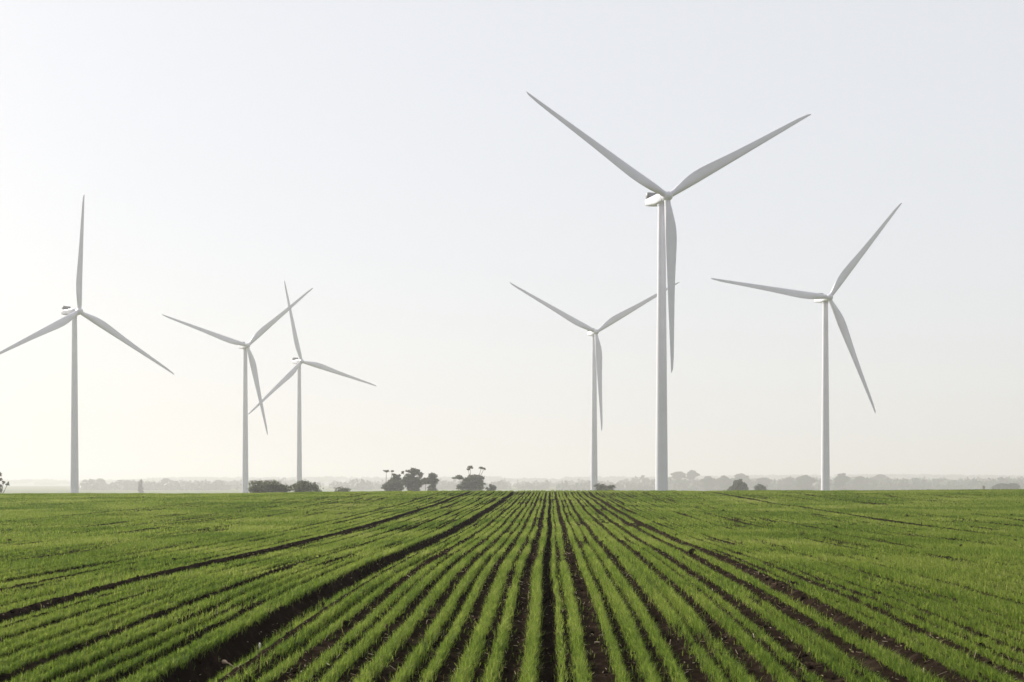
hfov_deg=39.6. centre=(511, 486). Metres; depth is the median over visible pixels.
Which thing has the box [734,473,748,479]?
gum tree
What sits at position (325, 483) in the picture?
hills
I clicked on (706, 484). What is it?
gum tree
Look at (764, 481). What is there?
gum tree
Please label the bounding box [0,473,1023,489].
woodland
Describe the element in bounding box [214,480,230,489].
gum tree
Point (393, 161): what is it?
sky
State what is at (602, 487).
bush
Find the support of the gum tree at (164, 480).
on the ground
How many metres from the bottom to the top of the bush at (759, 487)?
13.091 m
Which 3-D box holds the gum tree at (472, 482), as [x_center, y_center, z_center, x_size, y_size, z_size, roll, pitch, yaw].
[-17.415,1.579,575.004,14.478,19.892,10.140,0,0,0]
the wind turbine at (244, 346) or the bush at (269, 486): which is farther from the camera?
the wind turbine at (244, 346)
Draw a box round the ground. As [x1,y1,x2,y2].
[0,486,1023,681]
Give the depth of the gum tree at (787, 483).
2488.91 m
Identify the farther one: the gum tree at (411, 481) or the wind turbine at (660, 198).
the gum tree at (411, 481)
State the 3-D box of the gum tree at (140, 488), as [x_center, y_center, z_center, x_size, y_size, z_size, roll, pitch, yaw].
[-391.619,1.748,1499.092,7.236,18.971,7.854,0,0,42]
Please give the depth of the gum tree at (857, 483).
2492.80 m
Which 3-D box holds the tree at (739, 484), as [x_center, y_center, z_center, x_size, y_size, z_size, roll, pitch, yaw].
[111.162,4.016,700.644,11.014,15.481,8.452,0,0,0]
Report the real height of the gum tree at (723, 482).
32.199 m
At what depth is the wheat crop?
22.99 m
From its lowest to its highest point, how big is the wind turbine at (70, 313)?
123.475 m
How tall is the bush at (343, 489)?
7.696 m
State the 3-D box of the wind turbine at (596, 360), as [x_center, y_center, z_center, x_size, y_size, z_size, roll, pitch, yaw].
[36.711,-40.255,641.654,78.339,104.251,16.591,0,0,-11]
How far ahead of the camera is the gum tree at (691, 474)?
2595.83 m
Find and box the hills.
[2,477,954,485]
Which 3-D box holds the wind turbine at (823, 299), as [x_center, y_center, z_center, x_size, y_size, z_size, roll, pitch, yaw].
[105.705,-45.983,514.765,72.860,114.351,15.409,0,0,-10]
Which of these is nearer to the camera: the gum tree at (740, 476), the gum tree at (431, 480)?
the gum tree at (431, 480)
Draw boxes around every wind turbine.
[0,194,173,493]
[162,288,312,492]
[248,281,375,483]
[510,282,679,489]
[527,92,810,490]
[711,203,901,490]
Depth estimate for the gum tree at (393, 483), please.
558.92 m
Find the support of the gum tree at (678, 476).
on the ground
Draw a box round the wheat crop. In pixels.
[0,489,1023,681]
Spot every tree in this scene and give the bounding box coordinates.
[0,472,9,493]
[117,479,133,483]
[138,479,143,492]
[160,478,172,483]
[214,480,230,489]
[381,470,405,490]
[400,468,423,490]
[421,472,438,490]
[452,466,485,490]
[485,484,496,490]
[670,471,685,483]
[686,470,699,484]
[699,476,714,490]
[711,475,733,490]
[727,479,748,490]
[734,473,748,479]
[755,477,772,489]
[779,477,796,489]
[795,475,817,489]
[832,473,850,489]
[848,476,870,489]
[869,474,893,481]
[990,482,1020,489]
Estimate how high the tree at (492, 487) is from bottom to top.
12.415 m
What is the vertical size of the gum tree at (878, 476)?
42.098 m
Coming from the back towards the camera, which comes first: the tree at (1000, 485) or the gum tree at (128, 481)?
the gum tree at (128, 481)
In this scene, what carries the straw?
on the ground
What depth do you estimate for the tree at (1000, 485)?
1396.04 m
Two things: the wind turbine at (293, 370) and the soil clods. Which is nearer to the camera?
the soil clods
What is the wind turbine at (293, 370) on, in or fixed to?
on the ground
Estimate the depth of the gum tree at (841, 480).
2296.47 m
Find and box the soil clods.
[3,498,1023,681]
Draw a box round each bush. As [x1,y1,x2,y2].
[247,479,294,492]
[290,479,323,491]
[334,486,352,491]
[594,483,616,490]
[754,484,765,489]
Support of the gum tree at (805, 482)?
on the ground
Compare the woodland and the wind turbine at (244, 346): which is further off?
the woodland
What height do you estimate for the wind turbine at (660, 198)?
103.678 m
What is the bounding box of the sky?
[0,0,1023,480]
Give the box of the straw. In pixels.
[1,517,1022,681]
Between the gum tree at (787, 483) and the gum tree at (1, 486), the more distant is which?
the gum tree at (787, 483)
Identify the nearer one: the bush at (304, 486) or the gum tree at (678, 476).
the bush at (304, 486)

